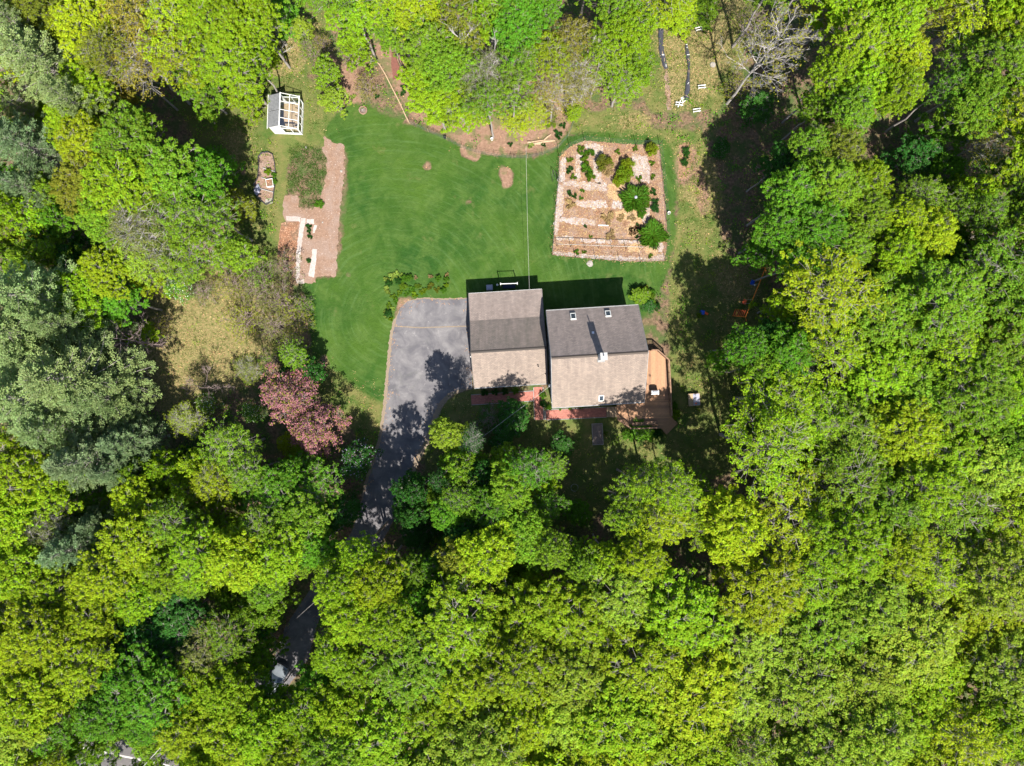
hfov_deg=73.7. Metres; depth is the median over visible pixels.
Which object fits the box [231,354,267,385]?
sparse tree
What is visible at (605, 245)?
trellis
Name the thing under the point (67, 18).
broadleaf tree
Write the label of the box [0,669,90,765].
broadleaf tree
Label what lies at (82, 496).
young tree
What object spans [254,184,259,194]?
wheelbarrow tub
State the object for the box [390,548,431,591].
broadleaf tree
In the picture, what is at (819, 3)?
broadleaf tree
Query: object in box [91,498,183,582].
broadleaf tree
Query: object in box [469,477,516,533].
broadleaf tree
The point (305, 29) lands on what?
young tree
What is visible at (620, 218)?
garden plant
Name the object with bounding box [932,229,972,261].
young tree
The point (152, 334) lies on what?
young tree
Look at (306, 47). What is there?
bush
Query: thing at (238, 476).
broadleaf tree
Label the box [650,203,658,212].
shrub
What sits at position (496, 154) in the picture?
wire fence
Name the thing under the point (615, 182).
shrub
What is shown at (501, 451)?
young tree
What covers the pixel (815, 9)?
broadleaf tree
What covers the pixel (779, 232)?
broadleaf tree
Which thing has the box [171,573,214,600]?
broadleaf tree
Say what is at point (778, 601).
broadleaf tree
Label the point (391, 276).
garden plant
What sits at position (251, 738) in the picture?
broadleaf tree
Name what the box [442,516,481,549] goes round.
broadleaf tree
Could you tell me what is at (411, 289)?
garden plant
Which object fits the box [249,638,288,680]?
young tree
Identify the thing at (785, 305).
young tree
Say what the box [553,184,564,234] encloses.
chip path
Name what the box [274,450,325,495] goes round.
young tree
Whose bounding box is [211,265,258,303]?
bush
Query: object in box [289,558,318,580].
young tree
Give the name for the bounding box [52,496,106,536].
young tree
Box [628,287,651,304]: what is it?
young tree
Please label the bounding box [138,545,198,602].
broadleaf tree
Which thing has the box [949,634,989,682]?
young tree
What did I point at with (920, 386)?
broadleaf tree
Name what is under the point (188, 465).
young tree
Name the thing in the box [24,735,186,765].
road
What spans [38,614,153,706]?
broadleaf tree
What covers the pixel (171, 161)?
broadleaf tree
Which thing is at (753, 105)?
young tree
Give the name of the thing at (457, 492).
broadleaf tree
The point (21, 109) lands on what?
pine tree
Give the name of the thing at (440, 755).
broadleaf tree
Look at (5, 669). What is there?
broadleaf tree
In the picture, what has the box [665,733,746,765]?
broadleaf tree
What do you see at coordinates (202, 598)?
young tree
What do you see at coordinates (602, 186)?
chip path
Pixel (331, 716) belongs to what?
broadleaf tree
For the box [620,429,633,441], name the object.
shrub
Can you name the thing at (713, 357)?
young tree
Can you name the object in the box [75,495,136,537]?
pine tree
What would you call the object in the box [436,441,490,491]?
young tree
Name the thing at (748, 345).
broadleaf tree
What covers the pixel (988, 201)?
broadleaf tree
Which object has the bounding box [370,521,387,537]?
utility pole
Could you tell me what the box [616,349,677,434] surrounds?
deck
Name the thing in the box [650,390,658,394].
grill
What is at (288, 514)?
broadleaf tree
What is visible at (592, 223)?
chip path
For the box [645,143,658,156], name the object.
shrub
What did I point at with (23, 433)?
pine tree
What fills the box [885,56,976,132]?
broadleaf tree
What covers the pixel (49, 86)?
pine tree
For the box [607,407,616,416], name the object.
wooden steps
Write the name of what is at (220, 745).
broadleaf tree
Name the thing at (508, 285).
garden swing
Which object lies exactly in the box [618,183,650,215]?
round bush
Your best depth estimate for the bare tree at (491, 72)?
67.89 m
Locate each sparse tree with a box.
[0,575,67,622]
[18,497,76,551]
[93,14,190,104]
[103,177,200,272]
[163,400,215,440]
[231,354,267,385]
[454,44,519,117]
[458,421,486,454]
[529,66,585,121]
[558,42,606,114]
[936,109,1022,166]
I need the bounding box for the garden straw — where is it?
[548,140,669,264]
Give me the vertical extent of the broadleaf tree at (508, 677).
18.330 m
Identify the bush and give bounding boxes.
[151,309,173,336]
[185,273,219,310]
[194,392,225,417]
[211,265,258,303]
[217,292,272,345]
[236,272,278,311]
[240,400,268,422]
[245,257,287,293]
[254,302,302,348]
[255,273,302,316]
[256,345,288,374]
[263,248,304,285]
[271,330,314,367]
[276,301,316,337]
[291,293,314,317]
[297,35,325,65]
[311,32,335,56]
[335,44,354,66]
[339,437,384,480]
[353,71,381,102]
[468,421,491,447]
[473,400,503,434]
[543,108,561,130]
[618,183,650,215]
[637,218,670,249]
[715,66,756,111]
[729,1,770,49]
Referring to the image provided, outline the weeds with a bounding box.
[285,141,326,209]
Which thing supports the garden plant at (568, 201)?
on the garden plot at (600, 229)
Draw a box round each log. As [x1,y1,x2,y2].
[368,53,409,122]
[533,140,554,144]
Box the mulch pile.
[391,52,399,79]
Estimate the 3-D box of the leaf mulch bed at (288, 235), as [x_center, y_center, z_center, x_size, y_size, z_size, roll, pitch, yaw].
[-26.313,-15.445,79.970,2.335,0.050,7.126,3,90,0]
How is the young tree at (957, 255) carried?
on the ground at (662, 336)
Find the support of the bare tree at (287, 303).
on the ground at (662, 336)
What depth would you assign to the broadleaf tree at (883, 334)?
65.39 m
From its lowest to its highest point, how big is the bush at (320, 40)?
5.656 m
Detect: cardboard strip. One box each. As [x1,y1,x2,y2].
[286,216,300,221]
[295,218,305,278]
[306,219,313,223]
[308,249,316,276]
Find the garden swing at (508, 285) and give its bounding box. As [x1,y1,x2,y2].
[500,281,517,290]
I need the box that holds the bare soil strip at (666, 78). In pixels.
[664,70,671,109]
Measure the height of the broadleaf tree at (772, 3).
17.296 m
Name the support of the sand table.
on the ground at (662, 336)
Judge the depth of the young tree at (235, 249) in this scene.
73.85 m
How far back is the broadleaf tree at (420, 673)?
65.01 m
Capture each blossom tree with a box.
[259,362,321,431]
[286,397,351,458]
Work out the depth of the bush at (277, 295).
77.98 m
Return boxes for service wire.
[375,386,549,532]
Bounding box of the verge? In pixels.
[256,297,472,681]
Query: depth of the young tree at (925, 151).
74.59 m
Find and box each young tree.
[0,162,36,213]
[0,184,81,236]
[0,211,41,248]
[0,230,53,267]
[0,243,49,294]
[1,512,59,561]
[3,239,56,273]
[7,699,70,765]
[22,208,81,247]
[25,99,63,136]
[29,171,75,214]
[30,234,97,268]
[34,202,113,248]
[44,713,86,765]
[51,233,110,270]
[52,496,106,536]
[55,472,112,512]
[60,736,110,765]
[66,667,130,734]
[81,533,127,554]
[83,726,125,759]
[92,754,121,765]
[94,629,141,667]
[99,489,157,536]
[103,589,145,629]
[106,75,152,127]
[108,446,171,498]
[123,754,172,765]
[124,319,165,347]
[125,728,160,765]
[126,256,177,299]
[143,444,187,491]
[148,581,204,615]
[150,472,193,509]
[163,272,200,305]
[167,445,198,480]
[167,470,222,506]
[172,62,236,130]
[176,441,240,486]
[181,487,239,532]
[201,575,231,599]
[203,144,246,187]
[210,232,267,278]
[214,584,250,620]
[215,188,258,223]
[215,507,253,535]
[224,470,266,511]
[225,74,269,125]
[231,615,290,676]
[232,570,301,629]
[241,606,282,641]
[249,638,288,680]
[252,28,285,69]
[271,0,304,41]
[272,366,300,390]
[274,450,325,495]
[276,430,298,454]
[283,442,326,472]
[288,15,314,46]
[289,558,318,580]
[290,355,327,383]
[311,52,342,92]
[317,84,351,119]
[324,490,366,531]
[335,23,377,76]
[366,661,395,710]
[388,468,431,507]
[392,494,429,528]
[399,517,442,553]
[419,490,437,517]
[423,534,457,587]
[426,478,464,510]
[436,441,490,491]
[443,444,466,464]
[462,567,496,593]
[466,509,491,534]
[469,642,516,709]
[487,441,517,472]
[488,421,521,448]
[494,548,517,585]
[497,395,530,435]
[512,560,551,593]
[521,466,562,506]
[522,639,566,679]
[550,429,574,458]
[560,497,593,527]
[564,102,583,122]
[618,48,658,97]
[624,532,668,587]
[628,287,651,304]
[629,417,653,441]
[639,298,655,314]
[656,0,700,42]
[686,0,721,33]
[704,347,733,374]
[710,136,730,158]
[730,237,778,273]
[734,686,776,742]
[736,90,775,127]
[746,453,795,495]
[748,287,806,324]
[754,723,809,765]
[772,312,828,363]
[776,436,830,480]
[779,369,823,398]
[801,355,867,414]
[817,265,874,306]
[825,428,889,476]
[832,216,893,256]
[837,381,885,433]
[846,260,902,305]
[855,454,911,492]
[879,132,943,185]
[879,323,921,370]
[885,251,935,291]
[901,110,966,154]
[901,151,968,197]
[911,246,974,286]
[923,335,1011,364]
[924,173,1005,229]
[926,284,991,339]
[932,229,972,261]
[934,218,999,279]
[943,725,994,763]
[944,308,1014,349]
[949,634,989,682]
[956,705,1015,760]
[964,187,1023,228]
[973,19,1019,36]
[977,176,1021,226]
[982,97,1023,159]
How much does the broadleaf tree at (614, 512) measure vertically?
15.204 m
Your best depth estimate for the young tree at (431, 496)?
71.12 m
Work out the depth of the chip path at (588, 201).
79.98 m
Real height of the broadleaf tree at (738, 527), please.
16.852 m
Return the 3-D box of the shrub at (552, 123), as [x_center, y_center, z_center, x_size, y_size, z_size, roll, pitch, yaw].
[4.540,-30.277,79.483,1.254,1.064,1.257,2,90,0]
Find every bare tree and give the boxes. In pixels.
[5,88,34,116]
[96,312,169,376]
[183,365,235,402]
[267,292,307,318]
[440,17,481,54]
[482,60,496,113]
[487,570,518,594]
[492,31,500,78]
[714,0,821,104]
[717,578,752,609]
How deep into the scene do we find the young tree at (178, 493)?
70.46 m
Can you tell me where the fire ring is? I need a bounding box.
[359,106,366,114]
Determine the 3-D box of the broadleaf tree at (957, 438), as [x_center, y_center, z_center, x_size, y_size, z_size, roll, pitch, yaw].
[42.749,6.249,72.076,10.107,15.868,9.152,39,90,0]
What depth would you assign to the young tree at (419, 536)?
75.20 m
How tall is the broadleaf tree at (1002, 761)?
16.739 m
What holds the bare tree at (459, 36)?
on the ground at (662, 336)
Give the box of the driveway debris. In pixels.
[274,298,471,673]
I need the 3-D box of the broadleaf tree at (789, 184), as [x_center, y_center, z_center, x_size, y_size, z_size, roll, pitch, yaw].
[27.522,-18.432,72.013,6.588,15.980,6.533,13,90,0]
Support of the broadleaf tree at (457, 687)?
on the ground at (662, 336)
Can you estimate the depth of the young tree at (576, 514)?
76.07 m
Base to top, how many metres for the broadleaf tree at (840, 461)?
17.141 m
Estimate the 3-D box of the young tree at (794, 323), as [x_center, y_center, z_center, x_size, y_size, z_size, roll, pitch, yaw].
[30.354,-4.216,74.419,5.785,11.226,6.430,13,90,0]
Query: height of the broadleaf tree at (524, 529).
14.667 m
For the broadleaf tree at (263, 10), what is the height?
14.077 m
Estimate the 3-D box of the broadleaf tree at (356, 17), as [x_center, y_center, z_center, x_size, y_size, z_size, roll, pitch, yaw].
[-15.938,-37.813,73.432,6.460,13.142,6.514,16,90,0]
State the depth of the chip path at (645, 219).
79.98 m
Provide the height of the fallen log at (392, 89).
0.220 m
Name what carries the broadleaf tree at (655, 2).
on the ground at (662, 336)
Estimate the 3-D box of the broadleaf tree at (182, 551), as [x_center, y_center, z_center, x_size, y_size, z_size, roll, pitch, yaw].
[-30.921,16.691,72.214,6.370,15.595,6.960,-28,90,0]
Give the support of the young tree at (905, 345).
on the ground at (662, 336)
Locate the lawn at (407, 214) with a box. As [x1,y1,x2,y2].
[304,105,674,401]
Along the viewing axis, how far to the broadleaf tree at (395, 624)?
64.47 m
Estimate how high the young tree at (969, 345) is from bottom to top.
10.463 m
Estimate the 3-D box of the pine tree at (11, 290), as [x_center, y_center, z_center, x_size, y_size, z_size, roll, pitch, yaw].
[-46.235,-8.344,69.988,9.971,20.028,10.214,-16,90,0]
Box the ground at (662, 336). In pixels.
[0,0,1023,765]
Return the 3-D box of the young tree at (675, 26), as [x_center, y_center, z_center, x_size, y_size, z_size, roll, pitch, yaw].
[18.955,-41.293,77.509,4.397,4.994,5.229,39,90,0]
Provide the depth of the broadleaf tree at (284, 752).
64.75 m
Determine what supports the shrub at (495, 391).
on the ground at (662, 336)
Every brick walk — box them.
[471,391,533,404]
[533,387,543,419]
[546,407,606,419]
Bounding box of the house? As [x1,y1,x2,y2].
[546,304,648,408]
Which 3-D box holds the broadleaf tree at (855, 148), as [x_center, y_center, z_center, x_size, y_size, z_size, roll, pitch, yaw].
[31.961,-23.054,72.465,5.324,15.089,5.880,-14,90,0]
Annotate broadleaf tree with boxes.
[0,0,109,62]
[0,42,42,100]
[0,90,58,163]
[0,190,23,221]
[0,426,73,512]
[0,429,50,472]
[0,479,97,553]
[0,528,52,602]
[0,597,89,674]
[0,614,46,681]
[0,641,85,742]
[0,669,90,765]
[0,697,59,765]
[8,466,84,527]
[8,550,78,617]
[21,737,74,765]
[29,695,80,758]
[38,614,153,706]
[40,0,159,83]
[42,97,113,147]
[48,151,123,218]
[49,264,142,331]
[50,585,134,651]
[52,109,113,185]
[55,59,118,111]
[63,549,143,608]
[70,672,137,749]
[72,184,152,249]
[74,18,178,110]
[74,240,164,303]
[77,146,177,220]
[86,99,167,182]
[89,637,183,724]
[91,274,162,326]
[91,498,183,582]
[93,0,182,64]
[106,569,168,626]
[107,474,167,529]
[107,600,203,670]
[108,228,191,292]
[121,655,207,733]
[122,686,172,746]
[124,135,216,216]
[136,0,218,64]
[136,494,222,560]
[138,22,229,104]
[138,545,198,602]
[145,180,218,244]
[146,212,230,290]
[149,0,176,18]
[150,590,218,647]
[151,690,224,764]
[163,514,233,592]
[166,650,225,725]
[169,619,241,683]
[171,0,263,79]
[171,146,239,212]
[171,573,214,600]
[183,17,266,104]
[183,188,252,247]
[183,750,230,765]
[188,456,247,507]
[190,647,277,731]
[195,414,265,475]
[195,684,271,765]
[197,521,280,593]
[197,608,257,667]
[221,446,278,497]
[225,0,286,45]
[226,29,278,92]
[228,681,302,765]
[229,0,290,68]
[238,497,290,551]
[240,457,309,529]
[241,575,293,612]
[243,518,307,590]
[249,659,301,723]
[261,721,324,765]
[262,746,325,765]
[270,488,338,552]
[272,679,326,748]
[278,339,309,371]
[283,0,366,50]
[291,694,368,765]
[294,457,344,512]
[294,660,351,713]
[296,524,343,570]
[301,681,382,749]
[309,625,364,680]
[310,548,368,609]
[313,575,375,648]
[324,0,385,60]
[329,638,384,700]
[335,526,387,578]
[337,682,432,765]
[343,544,409,612]
[354,587,416,654]
[358,0,402,15]
[361,609,470,714]
[368,730,431,765]
[369,0,422,57]
[371,17,406,72]
[382,0,443,42]
[385,712,513,765]
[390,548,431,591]
[392,580,440,631]
[395,11,462,83]
[395,53,447,109]
[400,681,480,748]
[402,78,466,132]
[411,546,443,588]
[414,571,511,681]
[418,0,464,37]
[418,36,476,103]
[426,486,467,530]
[428,0,485,60]
[428,416,469,451]
[428,461,456,496]
[429,695,532,765]
[430,72,491,133]
[430,650,508,720]
[431,534,482,587]
[433,37,485,84]
[437,476,486,522]
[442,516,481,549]
[450,514,521,586]
[457,0,519,45]
[459,0,513,62]
[459,74,519,137]
[464,458,496,497]
[468,614,562,708]
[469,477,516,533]
[479,676,560,760]
[487,0,551,70]
[487,458,532,513]
[487,497,552,572]
[488,60,538,123]
[490,38,545,107]
[493,570,573,652]
[496,104,531,140]
[500,444,559,491]
[509,93,550,135]
[510,735,573,765]
[518,0,563,70]
[518,25,573,103]
[522,678,601,760]
[525,714,607,765]
[527,487,571,523]
[528,525,575,571]
[532,637,621,721]
[539,449,569,482]
[541,572,624,663]
[545,14,596,91]
[559,533,599,585]
[560,660,676,765]
[572,554,668,638]
[574,0,610,35]
[578,533,631,590]
[580,23,627,97]
[583,717,654,765]
[589,0,643,67]
[589,610,689,711]
[591,3,656,87]
[591,57,646,109]
[600,489,646,540]
[603,457,665,512]
[613,526,671,580]
[620,490,694,545]
[629,456,704,515]
[631,566,731,661]
[633,710,743,765]
[634,4,666,42]
[635,0,696,21]
[638,634,745,752]
[665,481,714,552]
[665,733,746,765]
[679,464,711,497]
[685,484,770,571]
[689,635,778,732]
[703,586,802,690]
[709,544,810,635]
[710,322,771,367]
[716,719,791,765]
[719,396,824,502]
[725,343,786,397]
[728,744,768,765]
[729,361,821,449]
[731,0,789,47]
[738,200,811,257]
[739,724,808,765]
[746,139,800,191]
[746,160,820,226]
[746,460,847,555]
[748,621,854,738]
[750,318,802,363]
[752,323,815,383]
[754,238,828,288]
[763,0,831,39]
[763,525,856,615]
[766,700,865,765]
[773,239,894,339]
[778,120,837,173]
[778,152,869,218]
[779,571,879,669]
[780,380,856,450]
[781,43,860,123]
[782,82,836,139]
[782,192,849,263]
[784,492,892,586]
[785,0,833,53]
[793,431,897,540]
[794,308,881,392]
[797,4,894,102]
[802,82,877,147]
[803,0,904,44]
[805,669,924,765]
[807,632,910,726]
[809,390,889,472]
[810,546,918,639]
[811,118,866,174]
[814,48,901,127]
[819,468,930,548]
[823,216,877,280]
[825,0,926,86]
[827,267,932,357]
[828,155,895,212]
[835,337,920,411]
[841,185,896,239]
[844,387,951,466]
[847,25,932,102]
[847,513,937,588]
[849,454,970,529]
[851,0,945,40]
[857,578,967,692]
[862,222,928,280]
[864,192,927,235]
[867,62,928,119]
[870,344,957,424]
[873,257,988,353]
[875,171,947,215]
[875,680,960,764]
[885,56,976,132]
[886,714,981,765]
[887,635,969,731]
[891,205,961,260]
[892,403,988,488]
[903,528,976,607]
[904,180,981,232]
[906,22,994,98]
[907,318,989,392]
[908,572,1023,669]
[912,462,1013,560]
[914,27,1023,121]
[917,70,1023,141]
[918,0,964,48]
[918,224,1023,308]
[921,0,1023,52]
[921,698,1023,765]
[925,0,977,14]
[927,0,1013,55]
[927,428,1023,503]
[929,0,1023,85]
[930,80,1023,160]
[931,189,1012,242]
[935,148,1011,198]
[936,529,1023,620]
[937,342,1021,436]
[955,728,1023,765]
[957,482,1023,567]
[958,627,1023,717]
[958,668,1023,761]
[959,357,1023,438]
[960,568,1023,629]
[966,685,1023,765]
[969,29,1023,117]
[969,299,1023,378]
[970,224,1023,281]
[974,405,1023,477]
[975,254,1023,345]
[981,115,1023,190]
[982,197,1023,255]
[991,157,1023,206]
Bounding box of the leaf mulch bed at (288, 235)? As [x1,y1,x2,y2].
[277,221,298,281]
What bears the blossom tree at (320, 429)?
on the ground at (662, 336)
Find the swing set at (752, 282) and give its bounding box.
[732,268,765,321]
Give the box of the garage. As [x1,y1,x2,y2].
[468,289,547,388]
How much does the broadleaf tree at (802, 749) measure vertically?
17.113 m
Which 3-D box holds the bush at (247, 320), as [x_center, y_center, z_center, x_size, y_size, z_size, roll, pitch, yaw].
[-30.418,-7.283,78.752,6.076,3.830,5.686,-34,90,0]
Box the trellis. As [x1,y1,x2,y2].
[557,244,655,249]
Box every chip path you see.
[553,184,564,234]
[553,251,664,261]
[556,235,573,240]
[559,157,565,181]
[560,217,594,225]
[563,180,606,191]
[574,199,607,208]
[575,154,582,179]
[580,238,611,243]
[584,143,602,183]
[612,201,622,208]
[618,239,640,243]
[631,153,649,183]
[640,207,649,223]
[657,243,663,251]
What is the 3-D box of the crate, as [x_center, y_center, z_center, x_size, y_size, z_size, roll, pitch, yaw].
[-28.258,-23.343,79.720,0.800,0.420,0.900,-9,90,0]
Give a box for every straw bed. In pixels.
[607,183,625,201]
[615,208,642,234]
[627,224,640,236]
[627,243,640,251]
[644,245,657,256]
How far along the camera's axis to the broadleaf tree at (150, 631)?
68.82 m
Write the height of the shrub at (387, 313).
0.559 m
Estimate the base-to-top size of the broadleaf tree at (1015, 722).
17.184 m
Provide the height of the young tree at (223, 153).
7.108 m
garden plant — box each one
[387,273,395,280]
[408,286,415,293]
[419,288,426,294]
[427,282,434,289]
[554,130,562,139]
[566,166,573,173]
[566,198,576,209]
[577,145,584,152]
[579,151,587,156]
[580,155,588,164]
[581,163,593,176]
[585,149,594,155]
[587,171,596,181]
[601,212,613,225]
[606,228,615,240]
[616,214,624,221]
[627,214,635,220]
[650,187,656,195]
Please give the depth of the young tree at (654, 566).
70.56 m
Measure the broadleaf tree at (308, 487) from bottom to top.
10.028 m
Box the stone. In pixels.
[586,260,592,266]
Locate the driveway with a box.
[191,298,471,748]
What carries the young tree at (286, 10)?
on the ground at (662, 336)
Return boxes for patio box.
[486,285,492,290]
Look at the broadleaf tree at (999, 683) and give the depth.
64.09 m
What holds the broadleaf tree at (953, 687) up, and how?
on the ground at (662, 336)
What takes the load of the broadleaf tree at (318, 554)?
on the ground at (662, 336)
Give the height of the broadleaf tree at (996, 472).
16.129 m
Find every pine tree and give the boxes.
[0,0,82,71]
[0,21,122,128]
[0,83,50,145]
[0,110,81,189]
[0,168,71,213]
[0,254,115,343]
[0,292,108,369]
[0,332,112,396]
[0,344,123,447]
[9,404,129,461]
[16,326,161,434]
[19,299,137,362]
[34,505,113,573]
[36,73,145,148]
[40,421,152,493]
[57,366,156,427]
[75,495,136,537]
[85,443,163,491]
[95,411,172,468]
[118,413,164,441]
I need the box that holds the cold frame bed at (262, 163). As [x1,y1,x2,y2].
[253,151,275,204]
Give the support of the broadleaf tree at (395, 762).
on the ground at (662, 336)
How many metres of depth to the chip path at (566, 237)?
79.98 m
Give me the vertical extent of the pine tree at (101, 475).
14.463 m
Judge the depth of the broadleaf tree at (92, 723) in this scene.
65.17 m
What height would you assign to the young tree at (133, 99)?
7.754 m
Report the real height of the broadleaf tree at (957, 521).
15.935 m
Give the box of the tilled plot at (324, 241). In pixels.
[283,136,345,283]
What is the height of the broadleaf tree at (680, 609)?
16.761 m
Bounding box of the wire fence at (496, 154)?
[408,109,576,157]
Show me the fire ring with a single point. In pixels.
(363, 111)
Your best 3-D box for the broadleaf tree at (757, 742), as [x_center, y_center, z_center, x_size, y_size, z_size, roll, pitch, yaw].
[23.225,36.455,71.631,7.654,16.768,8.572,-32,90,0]
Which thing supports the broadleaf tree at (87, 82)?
on the ground at (662, 336)
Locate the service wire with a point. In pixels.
(484, 435)
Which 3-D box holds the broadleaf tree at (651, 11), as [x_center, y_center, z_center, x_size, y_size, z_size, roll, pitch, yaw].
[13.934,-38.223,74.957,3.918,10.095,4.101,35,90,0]
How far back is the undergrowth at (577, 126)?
79.82 m
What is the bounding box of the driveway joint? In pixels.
[393,325,469,327]
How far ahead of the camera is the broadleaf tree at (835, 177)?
64.83 m
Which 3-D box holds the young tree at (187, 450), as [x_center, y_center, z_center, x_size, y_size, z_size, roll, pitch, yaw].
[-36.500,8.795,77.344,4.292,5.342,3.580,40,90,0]
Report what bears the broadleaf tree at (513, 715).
on the ground at (662, 336)
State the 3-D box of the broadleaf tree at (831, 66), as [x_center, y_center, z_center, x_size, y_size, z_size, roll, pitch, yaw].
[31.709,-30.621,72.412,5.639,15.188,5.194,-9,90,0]
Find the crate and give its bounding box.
[265,178,273,187]
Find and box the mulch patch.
[677,142,692,178]
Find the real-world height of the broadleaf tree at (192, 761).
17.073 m
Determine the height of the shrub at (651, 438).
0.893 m
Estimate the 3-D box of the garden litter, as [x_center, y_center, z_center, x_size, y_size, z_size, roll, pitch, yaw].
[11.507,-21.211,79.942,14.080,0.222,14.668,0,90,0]
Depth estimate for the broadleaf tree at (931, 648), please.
64.09 m
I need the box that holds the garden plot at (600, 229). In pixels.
[552,141,666,261]
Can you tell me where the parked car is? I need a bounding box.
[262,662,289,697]
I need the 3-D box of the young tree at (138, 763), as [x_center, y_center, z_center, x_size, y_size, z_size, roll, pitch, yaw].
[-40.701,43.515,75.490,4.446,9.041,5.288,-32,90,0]
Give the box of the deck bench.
[632,421,657,425]
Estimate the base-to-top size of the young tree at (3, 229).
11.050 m
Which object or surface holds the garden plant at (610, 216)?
on the garden plot at (600, 229)
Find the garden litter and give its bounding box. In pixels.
[550,140,669,263]
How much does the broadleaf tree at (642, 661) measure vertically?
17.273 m
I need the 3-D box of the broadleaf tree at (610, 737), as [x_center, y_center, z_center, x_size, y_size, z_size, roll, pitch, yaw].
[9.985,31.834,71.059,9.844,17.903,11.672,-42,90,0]
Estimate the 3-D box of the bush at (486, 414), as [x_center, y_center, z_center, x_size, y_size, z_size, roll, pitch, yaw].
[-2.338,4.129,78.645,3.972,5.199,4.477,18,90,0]
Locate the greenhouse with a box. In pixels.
[267,92,303,134]
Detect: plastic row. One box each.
[658,28,667,68]
[684,44,689,100]
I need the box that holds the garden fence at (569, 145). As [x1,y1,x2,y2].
[552,135,670,261]
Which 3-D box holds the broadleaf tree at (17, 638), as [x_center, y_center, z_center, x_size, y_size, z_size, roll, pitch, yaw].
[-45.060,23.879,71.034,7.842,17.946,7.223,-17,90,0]
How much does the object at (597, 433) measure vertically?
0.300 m
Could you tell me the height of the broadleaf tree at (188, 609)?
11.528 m
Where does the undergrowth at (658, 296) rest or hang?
on the ground at (662, 336)
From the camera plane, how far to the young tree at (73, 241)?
72.45 m
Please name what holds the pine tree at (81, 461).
on the ground at (662, 336)
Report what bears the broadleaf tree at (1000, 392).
on the ground at (662, 336)
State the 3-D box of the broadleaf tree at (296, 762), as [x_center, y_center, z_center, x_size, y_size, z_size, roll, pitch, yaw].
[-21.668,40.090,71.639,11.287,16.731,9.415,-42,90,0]
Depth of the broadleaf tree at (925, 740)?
65.36 m
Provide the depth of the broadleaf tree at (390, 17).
66.64 m
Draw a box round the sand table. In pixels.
[687,393,699,405]
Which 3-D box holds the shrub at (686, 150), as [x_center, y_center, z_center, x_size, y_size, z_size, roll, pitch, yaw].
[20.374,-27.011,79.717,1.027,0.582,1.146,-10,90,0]
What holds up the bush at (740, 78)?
on the ground at (662, 336)
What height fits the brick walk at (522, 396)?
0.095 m
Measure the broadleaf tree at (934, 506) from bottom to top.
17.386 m
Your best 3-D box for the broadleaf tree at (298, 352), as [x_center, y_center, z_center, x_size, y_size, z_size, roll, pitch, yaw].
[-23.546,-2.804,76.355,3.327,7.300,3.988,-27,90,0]
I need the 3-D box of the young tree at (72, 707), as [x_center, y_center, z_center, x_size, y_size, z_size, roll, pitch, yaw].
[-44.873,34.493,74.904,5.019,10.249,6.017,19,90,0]
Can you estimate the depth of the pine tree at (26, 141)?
68.24 m
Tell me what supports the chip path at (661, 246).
on the garden plot at (600, 229)
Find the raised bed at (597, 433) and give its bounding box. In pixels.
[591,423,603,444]
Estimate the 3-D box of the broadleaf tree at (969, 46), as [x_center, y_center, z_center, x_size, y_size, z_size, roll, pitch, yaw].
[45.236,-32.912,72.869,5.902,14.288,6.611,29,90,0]
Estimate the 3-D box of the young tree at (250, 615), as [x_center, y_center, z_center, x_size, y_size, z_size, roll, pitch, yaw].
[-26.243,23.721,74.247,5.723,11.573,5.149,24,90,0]
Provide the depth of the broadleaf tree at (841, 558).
62.98 m
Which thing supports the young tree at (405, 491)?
on the ground at (662, 336)
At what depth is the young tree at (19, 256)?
69.95 m
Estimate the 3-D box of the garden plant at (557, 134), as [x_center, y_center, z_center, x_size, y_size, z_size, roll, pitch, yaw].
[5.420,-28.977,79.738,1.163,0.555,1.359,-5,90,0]
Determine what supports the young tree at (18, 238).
on the ground at (662, 336)
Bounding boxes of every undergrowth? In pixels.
[0,0,1021,765]
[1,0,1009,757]
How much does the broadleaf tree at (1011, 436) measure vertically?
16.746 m
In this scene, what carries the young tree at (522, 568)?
on the ground at (662, 336)
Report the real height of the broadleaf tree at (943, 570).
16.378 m
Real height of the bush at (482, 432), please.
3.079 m
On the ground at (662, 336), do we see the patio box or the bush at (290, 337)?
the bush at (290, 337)
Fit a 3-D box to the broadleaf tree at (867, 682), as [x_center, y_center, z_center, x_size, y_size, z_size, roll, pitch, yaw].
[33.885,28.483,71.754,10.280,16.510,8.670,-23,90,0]
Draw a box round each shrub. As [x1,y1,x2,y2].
[263,168,271,175]
[314,199,324,208]
[384,309,392,316]
[385,279,392,286]
[394,278,400,284]
[398,282,407,289]
[401,274,407,281]
[405,274,412,281]
[435,275,441,282]
[440,287,446,293]
[481,388,487,395]
[491,389,498,394]
[502,388,508,394]
[511,388,518,394]
[539,392,546,399]
[540,401,546,406]
[546,120,555,127]
[596,153,613,172]
[602,163,613,177]
[612,174,624,187]
[616,165,634,182]
[620,157,634,171]
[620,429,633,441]
[644,433,655,441]
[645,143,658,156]
[646,141,654,149]
[647,293,655,304]
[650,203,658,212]
[652,428,663,438]
[654,302,660,311]
[671,409,680,419]
[672,402,677,408]
[680,158,688,166]
[682,147,689,155]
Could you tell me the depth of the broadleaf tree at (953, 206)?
69.48 m
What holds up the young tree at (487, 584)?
on the ground at (662, 336)
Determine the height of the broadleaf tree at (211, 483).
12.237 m
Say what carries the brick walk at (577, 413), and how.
on the ground at (662, 336)
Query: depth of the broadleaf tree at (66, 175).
65.83 m
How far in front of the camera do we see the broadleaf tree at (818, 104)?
69.10 m
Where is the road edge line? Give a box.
[83,748,170,765]
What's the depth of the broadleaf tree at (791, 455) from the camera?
64.00 m

